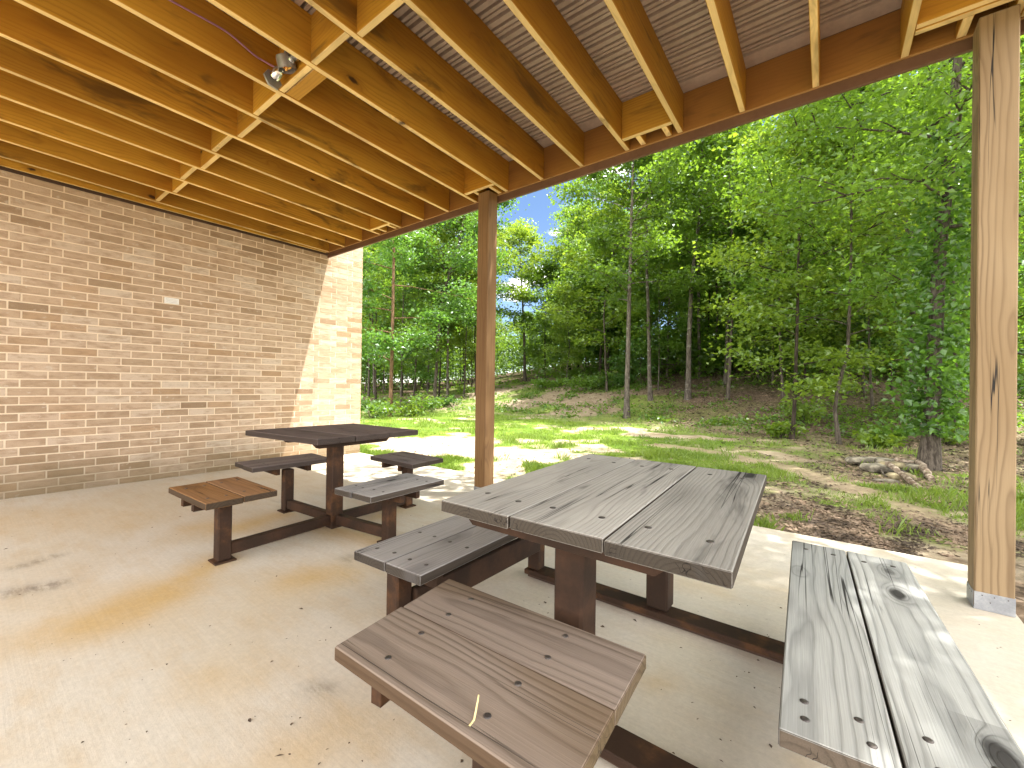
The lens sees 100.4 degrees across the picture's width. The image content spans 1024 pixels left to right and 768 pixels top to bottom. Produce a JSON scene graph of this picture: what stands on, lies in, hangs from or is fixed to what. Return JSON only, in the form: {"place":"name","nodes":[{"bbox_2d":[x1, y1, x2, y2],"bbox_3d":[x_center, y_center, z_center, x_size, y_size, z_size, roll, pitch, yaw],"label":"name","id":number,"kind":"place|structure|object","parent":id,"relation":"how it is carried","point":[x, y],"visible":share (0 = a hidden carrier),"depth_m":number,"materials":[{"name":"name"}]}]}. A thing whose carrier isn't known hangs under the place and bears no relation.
{"place":"outdoors","nodes":[
{"label":"outdoors","id":0,"kind":"place"},
{"bbox_2d":[0,453,1023,767],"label":"patio","id":1,"kind":"structure","parent":0,"point":[84,573],"depth_m":1.81,"materials":[{"name":"concrete"}]},
{"bbox_2d":[0,170,362,499],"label":"brick wall","id":2,"kind":"structure","parent":1,"relation":"on","point":[115,369],"depth_m":4.61,"materials":[{"name":"brick"}]},
{"bbox_2d":[164,297,178,304],"bbox_3d":[-3.781,-0.922,4.737,0.018,0.065,0.130,1,0,37],"label":"wall plate","id":3,"kind":"object","parent":2,"relation":"attached to","point":[171,300],"depth_m":4.73,"materials":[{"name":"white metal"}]},
{"bbox_2d":[0,0,1023,257],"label":"deck","id":4,"kind":"structure","parent":2,"relation":"attached to","point":[368,122],"depth_m":2.93,"materials":[{"name":"brown wood"}]},
{"bbox_2d":[168,0,273,67],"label":"power cable","id":5,"kind":"object","parent":4,"relation":"attached to","point":[221,28],"visible":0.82,"depth_m":2.49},
{"bbox_2d":[263,50,299,89],"bbox_3d":[-1.371,-2.015,2.601,0.321,0.321,0.122,1,0,28],"label":"floodlight","id":6,"kind":"object","parent":4,"relation":"attached to","point":[286,61],"visible":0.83,"depth_m":2.62,"materials":[{"name":"grey metal"}]},
{"bbox_2d":[169,423,443,565],"bbox_3d":[-1.404,0.713,3.315,1.768,0.709,1.775,1,0,-13],"label":"picnic table","id":7,"kind":"object","parent":1,"relation":"on","point":[386,496],"visible":0.99,"depth_m":3.00,"materials":[{"name":"weathered wood"},{"name":"brown painted steel"}]},
{"bbox_2d":[474,190,496,489],"bbox_3d":[-0.258,-0.389,4.181,0.144,2.950,0.142,1,0,37],"label":"wooden post","id":8,"kind":"object","parent":1,"relation":"on","point":[485,340],"visible":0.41,"depth_m":4.13,"materials":[{"name":"wood"}]},
{"bbox_2d":[5,489,1010,764],"bbox_3d":[-0.862,1.071,3.112,6.386,0.005,3.530,1,0,37],"label":"debris","id":9,"kind":"object","parent":1,"relation":"on","point":[461,759],"visible":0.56,"depth_m":1.46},
{"bbox_2d":[335,454,1023,767],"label":"picnic table","id":10,"kind":"object","parent":1,"relation":"on","point":[877,671],"visible":1,"depth_m":1.12,"materials":[{"name":"weathered grey wood"},{"name":"brown painted steel"}]},
{"bbox_2d":[468,694,478,725],"bbox_3d":[-0.076,0.653,0.855,0.009,0.046,0.032,1,0,37],"label":"straw","id":11,"kind":"object","parent":10,"relation":"on","point":[474,717],"visible":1,"depth_m":0.86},
{"bbox_2d":[966,4,1020,617],"bbox_3d":[2.409,-0.359,2.136,0.144,2.948,0.142,1,0,37],"label":"wooden post","id":12,"kind":"object","parent":1,"relation":"on","point":[993,320],"visible":1,"depth_m":2.09,"materials":[{"name":"wood"}]},
{"bbox_2d":[363,68,938,382],"label":"sky","id":13,"kind":"structure","parent":0,"point":[538,209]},
{"bbox_2d":[360,357,1023,622],"bbox_3d":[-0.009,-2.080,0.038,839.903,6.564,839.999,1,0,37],"label":"ground","id":14,"kind":"structure","parent":0,"point":[433,445],"depth_m":9.41,"materials":[{"name":"soil"}]},
{"bbox_2d":[361,268,400,393],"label":"slender tree","id":15,"kind":"object","parent":14,"relation":"on","point":[371,372],"visible":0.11,"depth_m":28.56,"materials":[{"name":"green plant"}]},
{"bbox_2d":[362,246,400,397],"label":"slender tree","id":16,"kind":"object","parent":14,"relation":"on","point":[384,318],"visible":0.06,"depth_m":24.90,"materials":[{"name":"green plant"}]},
{"bbox_2d":[360,392,406,418],"bbox_3d":[-4.678,0.725,14.177,2.314,1.013,2.001,1,0,-17],"label":"shrub","id":17,"kind":"object","parent":14,"relation":"on","point":[380,409],"visible":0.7,"depth_m":14.10,"materials":[{"name":"green plant"}]},
{"bbox_2d":[362,243,410,395],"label":"slender tree","id":18,"kind":"object","parent":14,"relation":"on","point":[372,348],"visible":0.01,"depth_m":26.60,"materials":[{"name":"green plant"}]},
{"bbox_2d":[364,260,412,389],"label":"slender tree","id":19,"kind":"object","parent":14,"relation":"on","point":[384,365],"visible":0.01,"depth_m":32.72,"materials":[{"name":"green plant"}]},
{"bbox_2d":[361,239,421,400],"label":"slender tree","id":20,"kind":"object","parent":14,"relation":"on","point":[375,312],"visible":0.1,"depth_m":22.90,"materials":[{"name":"green plant"}]},
{"bbox_2d":[362,228,438,395],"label":"slender tree","id":21,"kind":"object","parent":14,"relation":"on","point":[390,294],"visible":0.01,"depth_m":26.41,"materials":[{"name":"green plant"}]},
{"bbox_2d":[361,228,448,406],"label":"tree","id":22,"kind":"object","parent":14,"relation":"on","point":[429,354],"visible":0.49,"depth_m":19.89,"materials":[{"name":"green plant"}]},
{"bbox_2d":[390,401,428,415],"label":"shrub","id":23,"kind":"object","parent":14,"relation":"on","point":[411,410],"visible":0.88,"depth_m":15.38,"materials":[{"name":"green plant"}]},
{"bbox_2d":[383,243,444,391],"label":"slender tree","id":24,"kind":"object","parent":14,"relation":"on","point":[406,331],"visible":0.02,"depth_m":29.71,"materials":[{"name":"green plant"}]},
{"bbox_2d":[370,252,460,395],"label":"slender tree","id":25,"kind":"object","parent":14,"relation":"on","point":[425,376],"visible":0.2,"depth_m":24.18,"materials":[{"name":"green plant"}]},
{"bbox_2d":[396,393,446,410],"bbox_3d":[-3.620,0.785,17.875,1.821,0.864,2.060,1,0,-42],"label":"shrub","id":26,"kind":"object","parent":14,"relation":"on","point":[430,404],"visible":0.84,"depth_m":17.66,"materials":[{"name":"green plant"}]},
{"bbox_2d":[397,255,458,392],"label":"tree","id":27,"kind":"object","parent":14,"relation":"on","point":[427,388],"visible":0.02,"depth_m":30.43,"materials":[{"name":"green plant"}]},
{"bbox_2d":[407,288,453,388],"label":"slender tree","id":28,"kind":"object","parent":14,"relation":"on","point":[428,347],"visible":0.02,"depth_m":35.14,"materials":[{"name":"green plant"}]},
{"bbox_2d":[361,205,511,416],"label":"tree","id":29,"kind":"object","parent":14,"relation":"on","point":[392,341],"visible":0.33,"depth_m":15.36,"materials":[{"name":"green plant"}]},
{"bbox_2d":[405,231,476,396],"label":"slender tree","id":30,"kind":"object","parent":14,"relation":"on","point":[453,332],"visible":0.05,"depth_m":26.44,"materials":[{"name":"green plant"}]},
{"bbox_2d":[366,195,529,397],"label":"tree","id":31,"kind":"object","parent":14,"relation":"on","point":[461,259],"visible":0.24,"depth_m":19.83,"materials":[{"name":"green plant"}]},
{"bbox_2d":[435,393,462,406],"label":"shrub","id":32,"kind":"object","parent":14,"relation":"on","point":[449,400],"visible":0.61,"depth_m":21.10,"materials":[{"name":"green plant"}]},
{"bbox_2d":[406,210,499,398],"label":"tree","id":33,"kind":"object","parent":14,"relation":"on","point":[448,332],"visible":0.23,"depth_m":23.62,"materials":[{"name":"green plant"}]},
{"bbox_2d":[436,230,477,384],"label":"slender tree","id":34,"kind":"object","parent":14,"relation":"on","point":[463,331],"visible":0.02,"depth_m":35.43,"materials":[{"name":"green plant"}]},
{"bbox_2d":[455,383,474,392],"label":"shrub","id":35,"kind":"object","parent":14,"relation":"on","point":[461,387],"visible":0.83,"depth_m":27.26,"materials":[{"name":"green plant"}]},
{"bbox_2d":[455,326,476,382],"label":"slender tree","id":36,"kind":"object","parent":14,"relation":"on","point":[469,361],"visible":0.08,"depth_m":36.64,"materials":[{"name":"green plant"}]},
{"bbox_2d":[414,214,523,396],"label":"tree","id":37,"kind":"object","parent":14,"relation":"on","point":[460,339],"visible":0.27,"depth_m":24.67,"materials":[{"name":"green plant"}]},
{"bbox_2d":[449,280,505,386],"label":"slender tree","id":38,"kind":"object","parent":14,"relation":"on","point":[470,339],"visible":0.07,"depth_m":29.81,"materials":[{"name":"green plant"}]},
{"bbox_2d":[447,250,510,395],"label":"slender tree","id":39,"kind":"object","parent":14,"relation":"on","point":[499,290],"visible":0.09,"depth_m":25.30,"materials":[{"name":"green plant"}]},
{"bbox_2d":[496,216,571,380],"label":"tree","id":40,"kind":"object","parent":14,"relation":"on","point":[525,234],"visible":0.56,"depth_m":28.53,"materials":[{"name":"green plant"}]},
{"bbox_2d":[497,254,585,378],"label":"tree","id":41,"kind":"object","parent":14,"relation":"on","point":[536,350],"visible":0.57,"depth_m":27.68,"materials":[{"name":"green plant"}]},
{"bbox_2d":[528,377,573,388],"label":"shrub","id":42,"kind":"object","parent":14,"relation":"on","point":[541,382],"visible":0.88,"depth_m":23.66,"materials":[{"name":"green plant"}]},
{"bbox_2d":[546,204,579,369],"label":"tree","id":43,"kind":"object","parent":14,"relation":"on","point":[558,217],"visible":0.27,"depth_m":31.11,"materials":[{"name":"green plant"}]},
{"bbox_2d":[538,280,593,387],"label":"slender tree","id":44,"kind":"object","parent":14,"relation":"on","point":[562,292],"visible":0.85,"depth_m":22.69,"materials":[{"name":"green plant"}]},
{"bbox_2d":[551,214,581,367],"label":"slender tree","id":45,"kind":"object","parent":14,"relation":"on","point":[563,243],"visible":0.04,"depth_m":35.22,"materials":[{"name":"green plant"}]},
{"bbox_2d":[545,197,607,373],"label":"slender tree","id":46,"kind":"object","parent":14,"relation":"on","point":[575,211],"visible":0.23,"depth_m":27.41,"materials":[{"name":"green plant"}]},
{"bbox_2d":[545,205,622,367],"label":"slender tree","id":47,"kind":"object","parent":14,"relation":"on","point":[571,240],"visible":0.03,"depth_m":30.24,"materials":[{"name":"green plant"}]},
{"bbox_2d":[550,369,621,390],"bbox_3d":[3.615,-0.156,20.966,3.356,1.148,2.590,1,0,-9],"label":"shrub","id":48,"kind":"object","parent":14,"relation":"on","point":[592,382],"visible":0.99,"depth_m":20.70,"materials":[{"name":"green plant"}]},
{"bbox_2d":[545,248,661,376],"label":"tree","id":49,"kind":"object","parent":14,"relation":"on","point":[584,283],"visible":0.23,"depth_m":23.75,"materials":[{"name":"green plant"}]},
{"bbox_2d":[529,177,680,391],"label":"slender tree","id":50,"kind":"object","parent":14,"relation":"on","point":[570,259],"visible":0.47,"depth_m":19.98,"materials":[{"name":"green plant"}]},
{"bbox_2d":[567,166,642,369],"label":"slender tree","id":51,"kind":"object","parent":14,"relation":"on","point":[588,187],"visible":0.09,"depth_m":28.91,"materials":[{"name":"green plant"}]},
{"bbox_2d":[571,226,638,372],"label":"slender tree","id":52,"kind":"object","parent":14,"relation":"on","point":[589,353],"visible":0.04,"depth_m":25.47,"materials":[{"name":"green plant"}]},
{"bbox_2d":[551,231,663,379],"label":"tree","id":53,"kind":"object","parent":14,"relation":"on","point":[605,261],"visible":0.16,"depth_m":23.17,"materials":[{"name":"green plant"}]},
{"bbox_2d":[590,370,639,386],"bbox_3d":[5.441,-0.275,21.517,2.286,0.958,2.612,1,0,37],"label":"shrub","id":54,"kind":"object","parent":14,"relation":"on","point":[617,379],"visible":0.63,"depth_m":21.00,"materials":[{"name":"green plant"}]},
{"bbox_2d":[533,139,723,418],"bbox_3d":[3.878,-4.734,14.818,6.426,11.926,6.237,1,0,37],"label":"tree","id":55,"kind":"object","parent":14,"relation":"on","point":[606,238],"visible":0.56,"depth_m":14.84,"materials":[{"name":"green plant"}]},
{"bbox_2d":[602,336,669,387],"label":"sapling","id":56,"kind":"object","parent":14,"relation":"on","point":[640,363],"visible":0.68,"depth_m":19.80,"materials":[{"name":"green plant"}]},
{"bbox_2d":[585,205,709,338],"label":"slender tree","id":57,"kind":"object","parent":14,"relation":"on","point":[667,310],"visible":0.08,"depth_m":23.28,"materials":[{"name":"green plant"}]},
{"bbox_2d":[563,129,733,400],"bbox_3d":[5.021,-6.039,18.006,7.351,13.502,7.812,1,0,-32],"label":"slender tree","id":58,"kind":"object","parent":14,"relation":"on","point":[649,378],"visible":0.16,"depth_m":17.32,"materials":[{"name":"green plant"}]},
{"bbox_2d":[628,199,690,367],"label":"slender tree","id":59,"kind":"object","parent":14,"relation":"on","point":[639,247],"depth_m":27.29,"materials":[{"name":"green plant"}]},
{"bbox_2d":[615,242,716,390],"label":"sapling","id":60,"kind":"object","parent":14,"relation":"on","point":[656,298],"visible":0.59,"depth_m":18.57,"materials":[{"name":"green plant"}]},
{"bbox_2d":[611,154,728,377],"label":"tree","id":61,"kind":"object","parent":14,"relation":"on","point":[666,374],"visible":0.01,"depth_m":22.62,"materials":[{"name":"green plant"}]},
{"bbox_2d":[635,134,735,377],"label":"slender tree","id":62,"kind":"object","parent":14,"relation":"on","point":[698,329],"visible":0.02,"depth_m":21.60,"materials":[{"name":"green plant"}]},
{"bbox_2d":[360,386,1023,536],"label":"grass","id":63,"kind":"structure","parent":14,"relation":"on","point":[665,454],"depth_m":6.97,"materials":[{"name":"plant"}]},
{"bbox_2d":[360,356,1023,444],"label":"ground cover","id":64,"kind":"object","parent":14,"relation":"on","point":[799,421],"visible":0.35,"depth_m":15.60,"materials":[{"name":"green plant"}]},
{"bbox_2d":[361,190,1023,391],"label":"woods","id":65,"kind":"object","parent":14,"relation":"on","point":[502,360],"visible":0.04,"depth_m":26.30,"materials":[{"name":"green plant"}]},
{"bbox_2d":[659,245,725,328],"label":"slender tree","id":66,"kind":"object","parent":14,"relation":"on","point":[694,300],"visible":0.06,"depth_m":26.93,"materials":[{"name":"green plant"}]},
{"bbox_2d":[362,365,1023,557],"bbox_3d":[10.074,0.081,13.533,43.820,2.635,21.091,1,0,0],"label":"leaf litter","id":67,"kind":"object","parent":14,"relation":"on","point":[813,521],"visible":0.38,"depth_m":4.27,"materials":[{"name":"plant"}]},
{"bbox_2d":[657,156,729,372],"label":"slender tree","id":68,"kind":"object","parent":14,"relation":"on","point":[712,288],"visible":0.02,"depth_m":23.30,"materials":[{"name":"green plant"}]},
{"bbox_2d":[611,120,787,399],"bbox_3d":[7.289,-6.014,16.494,7.001,13.302,10.044,1,0,37],"label":"tree","id":69,"kind":"object","parent":14,"relation":"on","point":[679,245],"visible":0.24,"depth_m":15.65,"materials":[{"name":"green plant"}]},
{"bbox_2d":[658,123,769,369],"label":"tree","id":70,"kind":"object","parent":14,"relation":"on","point":[725,285],"visible":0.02,"depth_m":22.75,"materials":[{"name":"green plant"}]},
{"bbox_2d":[660,217,787,366],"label":"tree","id":71,"kind":"object","parent":14,"relation":"on","point":[710,310],"visible":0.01,"depth_m":25.78,"materials":[{"name":"green plant"}]},
{"bbox_2d":[636,117,828,399],"bbox_3d":[8.236,-5.179,15.584,5.829,11.620,6.938,1,0,-10],"label":"slender tree","id":72,"kind":"object","parent":14,"relation":"on","point":[699,172],"visible":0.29,"depth_m":15.39,"materials":[{"name":"green plant"}]},
{"bbox_2d":[672,117,805,384],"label":"slender tree","id":73,"kind":"object","parent":14,"relation":"on","point":[726,342],"visible":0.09,"depth_m":18.44,"materials":[{"name":"green plant"}]},
{"bbox_2d":[665,156,821,378],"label":"tree","id":74,"kind":"object","parent":14,"relation":"on","point":[717,235],"visible":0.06,"depth_m":19.53,"materials":[{"name":"green plant"}]},
{"bbox_2d":[703,191,826,384],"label":"slender tree","id":75,"kind":"object","parent":14,"relation":"on","point":[742,231],"visible":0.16,"depth_m":17.34,"materials":[{"name":"green plant"}]},
{"bbox_2d":[681,150,872,398],"bbox_3d":[9.478,-3.890,15.073,6.054,8.911,4.864,1,0,39],"label":"slender tree","id":76,"kind":"object","parent":14,"relation":"on","point":[764,340],"visible":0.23,"depth_m":14.78,"materials":[{"name":"green plant"}]},
{"bbox_2d":[756,421,810,437],"bbox_3d":[6.315,1.055,9.936,0.879,0.499,0.849,1,0,-3],"label":"shrub","id":77,"kind":"object","parent":14,"relation":"on","point":[775,427],"visible":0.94,"depth_m":9.82,"materials":[{"name":"green plant"}]},
{"bbox_2d":[777,395,829,422],"bbox_3d":[8.101,0.703,11.803,1.184,0.834,0.978,1,0,20],"label":"shrub","id":78,"kind":"object","parent":14,"relation":"on","point":[800,412],"visible":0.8,"depth_m":11.75,"materials":[{"name":"green plant"}]},
{"bbox_2d":[680,94,935,438],"bbox_3d":[6.887,-2.976,9.964,5.049,8.578,4.536,1,0,37],"label":"tree","id":79,"kind":"object","parent":14,"relation":"on","point":[817,387],"visible":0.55,"depth_m":9.61,"materials":[{"name":"green plant"}]},
{"bbox_2d":[708,164,926,384],"bbox_3d":[11.171,-3.989,16.350,8.495,8.384,7.380,1,0,21],"label":"tree","id":80,"kind":"object","parent":14,"relation":"on","point":[763,332],"visible":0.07,"depth_m":16.07,"materials":[{"name":"green plant"}]},
{"bbox_2d":[768,164,916,395],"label":"slender tree","id":81,"kind":"object","parent":14,"relation":"on","point":[865,339],"visible":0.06,"depth_m":14.87,"materials":[{"name":"green plant"}]},
{"bbox_2d":[779,109,908,374],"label":"slender tree","id":82,"kind":"object","parent":14,"relation":"on","point":[881,230],"visible":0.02,"depth_m":18.74,"materials":[{"name":"green plant"}]},
{"bbox_2d":[794,177,913,374],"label":"slender tree","id":83,"kind":"object","parent":14,"relation":"on","point":[834,315],"visible":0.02,"depth_m":16.56,"materials":[{"name":"green plant"}]},
{"bbox_2d":[784,170,934,409],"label":"slender tree","id":84,"kind":"object","parent":14,"relation":"on","point":[874,331],"visible":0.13,"depth_m":13.50,"materials":[{"name":"green plant"}]},
{"bbox_2d":[703,35,1023,444],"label":"tree","id":85,"kind":"object","parent":14,"relation":"on","point":[855,291],"visible":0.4,"depth_m":8.60,"materials":[{"name":"green plant"}]},
{"bbox_2d":[845,457,893,463],"bbox_3d":[5.590,1.199,6.651,0.667,0.107,0.274,1,0,9],"label":"stone","id":86,"kind":"object","parent":14,"relation":"on","point":[856,460],"visible":0.68,"depth_m":6.57,"materials":[{"name":"stone"}]},
{"bbox_2d":[717,46,1023,470],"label":"ivy tree","id":87,"kind":"object","parent":14,"relation":"on","point":[953,148],"visible":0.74,"depth_m":6.27,"materials":[{"name":"green plant"}]},
{"bbox_2d":[816,177,925,390],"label":"slender tree","id":88,"kind":"object","parent":14,"relation":"on","point":[891,387],"depth_m":16.30,"materials":[{"name":"green plant"}]},
{"bbox_2d":[859,462,893,472],"bbox_3d":[5.224,1.199,6.098,0.428,0.126,0.256,1,0,-6],"label":"stone","id":89,"kind":"object","parent":14,"relation":"on","point":[876,467],"visible":0.77,"depth_m":6.00,"materials":[{"name":"stone"}]},
{"bbox_2d":[851,428,907,448],"bbox_3d":[7.288,1.119,8.470,0.960,0.430,1.130,1,0,37],"label":"shrub","id":90,"kind":"object","parent":14,"relation":"on","point":[869,439],"visible":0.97,"depth_m":8.42,"materials":[{"name":"green plant"}]},
{"bbox_2d":[745,136,1019,393],"bbox_3d":[12.424,-4.292,15.842,8.009,9.337,7.915,1,0,-4],"label":"tree","id":91,"kind":"object","parent":14,"relation":"on","point":[818,371],"visible":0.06,"depth_m":15.73,"materials":[{"name":"green plant"}]},
{"bbox_2d":[851,424,915,442],"bbox_3d":[8.200,1.086,9.334,1.108,0.495,0.949,1,0,15],"label":"shrub","id":92,"kind":"object","parent":14,"relation":"on","point":[882,431],"visible":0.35,"depth_m":9.18,"materials":[{"name":"green plant"}]},
{"bbox_2d":[871,478,900,482],"bbox_3d":[4.781,1.237,5.449,0.288,0.043,0.101,1,0,11],"label":"stone","id":93,"kind":"object","parent":14,"relation":"on","point":[886,480],"visible":0.83,"depth_m":5.42,"materials":[{"name":"stone"}]},
{"bbox_2d":[878,461,905,468],"bbox_3d":[5.472,1.171,6.148,0.380,0.096,0.179,1,0,-13],"label":"stone","id":94,"kind":"object","parent":14,"relation":"on","point":[900,465],"visible":0.53,"depth_m":6.09,"materials":[{"name":"yellow stone"}]},
{"bbox_2d":[761,39,1023,420],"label":"tree","id":95,"kind":"object","parent":14,"relation":"on","point":[911,340],"visible":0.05,"depth_m":12.06,"materials":[{"name":"green plant"}]},
{"bbox_2d":[885,472,916,480],"bbox_3d":[5.150,1.223,5.643,0.304,0.094,0.228,1,0,9],"label":"stone","id":96,"kind":"object","parent":14,"relation":"on","point":[893,475],"visible":0.58,"depth_m":5.59,"materials":[{"name":"yellow stone"}]},
{"bbox_2d":[885,461,924,489],"bbox_3d":[5.070,1.176,5.527,0.085,0.176,1.191,1,0,27],"label":"log","id":97,"kind":"object","parent":14,"relation":"on","point":[903,475],"visible":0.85,"depth_m":5.49,"materials":[{"name":"wood"}]},
{"bbox_2d":[902,463,918,470],"bbox_3d":[5.855,1.221,6.246,0.325,0.095,0.240,1,0,0],"label":"stone","id":98,"kind":"object","parent":14,"relation":"on","point":[913,466],"visible":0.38,"depth_m":6.16,"materials":[{"name":"stone"}]},
{"bbox_2d":[803,62,1023,431],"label":"tree","id":99,"kind":"object","parent":14,"relation":"on","point":[885,250],"visible":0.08,"depth_m":11.13,"materials":[{"name":"green plant"}]},
{"bbox_2d":[915,459,935,481],"bbox_3d":[5.786,1.204,5.965,0.117,0.163,1.207,1,0,37],"label":"log","id":100,"kind":"object","parent":14,"relation":"on","point":[923,468],"visible":0.89,"depth_m":5.85,"materials":[{"name":"wood"}]},
{"bbox_2d":[855,36,1023,414],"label":"tree","id":101,"kind":"object","parent":14,"relation":"on","point":[1020,388],"visible":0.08,"depth_m":9.38,"materials":[{"name":"green plant"}]},
{"bbox_2d":[878,125,1023,365],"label":"slender tree","id":102,"kind":"object","parent":14,"relation":"on","point":[966,280],"depth_m":15.55,"materials":[{"name":"green plant"}]},
{"bbox_2d":[941,422,968,445],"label":"shrub","id":103,"kind":"object","parent":14,"relation":"on","point":[953,441],"visible":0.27,"depth_m":8.98,"materials":[{"name":"green plant"}]},
{"bbox_2d":[898,194,1023,380],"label":"slender tree","id":104,"kind":"object","parent":14,"relation":"on","point":[957,285],"depth_m":12.94,"materials":[{"name":"green plant"}]},
{"bbox_2d":[944,230,1023,390],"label":"slender tree","id":105,"kind":"object","parent":14,"relation":"on","point":[1018,309],"visible":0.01,"depth_m":18.19,"materials":[{"name":"green plant"}]},
{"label":"stone","id":106,"kind":"object","parent":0,"visible":0},
{"bbox_2d":[894,458,914,463],"bbox_3d":[5.866,1.146,6.348,0.497,0.127,0.070,1,0,-24],"label":"log","id":107,"kind":"object","parent":106,"relation":"on","point":[902,460],"visible":0.87,"depth_m":6.29,"materials":[{"name":"wood"}]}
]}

